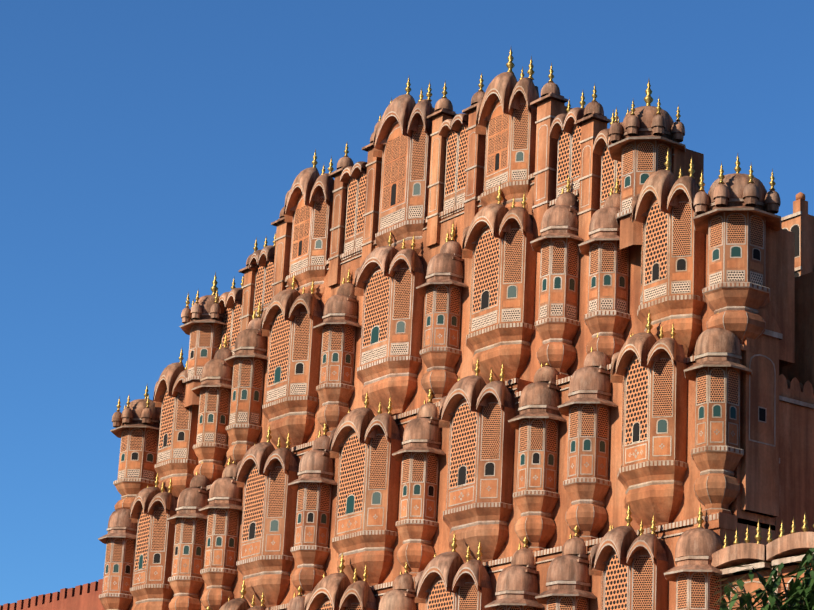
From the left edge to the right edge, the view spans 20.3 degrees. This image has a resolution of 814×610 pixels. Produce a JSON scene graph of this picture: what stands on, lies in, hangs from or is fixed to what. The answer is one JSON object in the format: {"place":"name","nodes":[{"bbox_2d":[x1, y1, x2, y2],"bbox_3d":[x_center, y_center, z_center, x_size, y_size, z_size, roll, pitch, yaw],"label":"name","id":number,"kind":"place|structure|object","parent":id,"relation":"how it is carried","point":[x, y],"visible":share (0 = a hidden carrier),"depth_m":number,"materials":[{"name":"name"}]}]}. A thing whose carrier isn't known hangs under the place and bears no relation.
{"place":"outdoors","nodes":[
{"label":"outdoors","id":0,"kind":"place"},
{"bbox_2d":[0,579,104,609],"bbox_3d":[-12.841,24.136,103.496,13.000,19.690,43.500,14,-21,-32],"label":"wall","id":1,"kind":"structure","parent":0,"point":[83,597],"depth_m":98.74,"materials":[{"name":"pink stone"}]},
{"bbox_2d":[0,0,813,604],"label":"sky","id":2,"kind":"structure","parent":0,"point":[147,147],"materials":[{"name":"blue"}]},
{"label":"ground","id":3,"kind":"structure","parent":0,"visible":0},
{"bbox_2d":[98,49,794,609],"bbox_3d":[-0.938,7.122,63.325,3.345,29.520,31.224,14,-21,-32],"label":"palace","id":4,"kind":"structure","parent":3,"relation":"on","point":[508,341],"depth_m":60.75,"materials":[{"name":"pink stone"}]},
{"bbox_2d":[711,192,813,609],"bbox_3d":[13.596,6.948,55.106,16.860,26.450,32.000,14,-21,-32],"label":"wall","id":5,"kind":"structure","parent":3,"relation":"on","point":[794,528],"depth_m":52.72,"materials":[{"name":"stone"}]},
{"bbox_2d":[711,548,813,609],"bbox_3d":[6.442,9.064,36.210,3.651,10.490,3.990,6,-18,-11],"label":"tree","id":6,"kind":"object","parent":3,"relation":"on","point":[798,595],"visible":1,"depth_m":36.67,"materials":[{"name":"green plant"}]}
]}

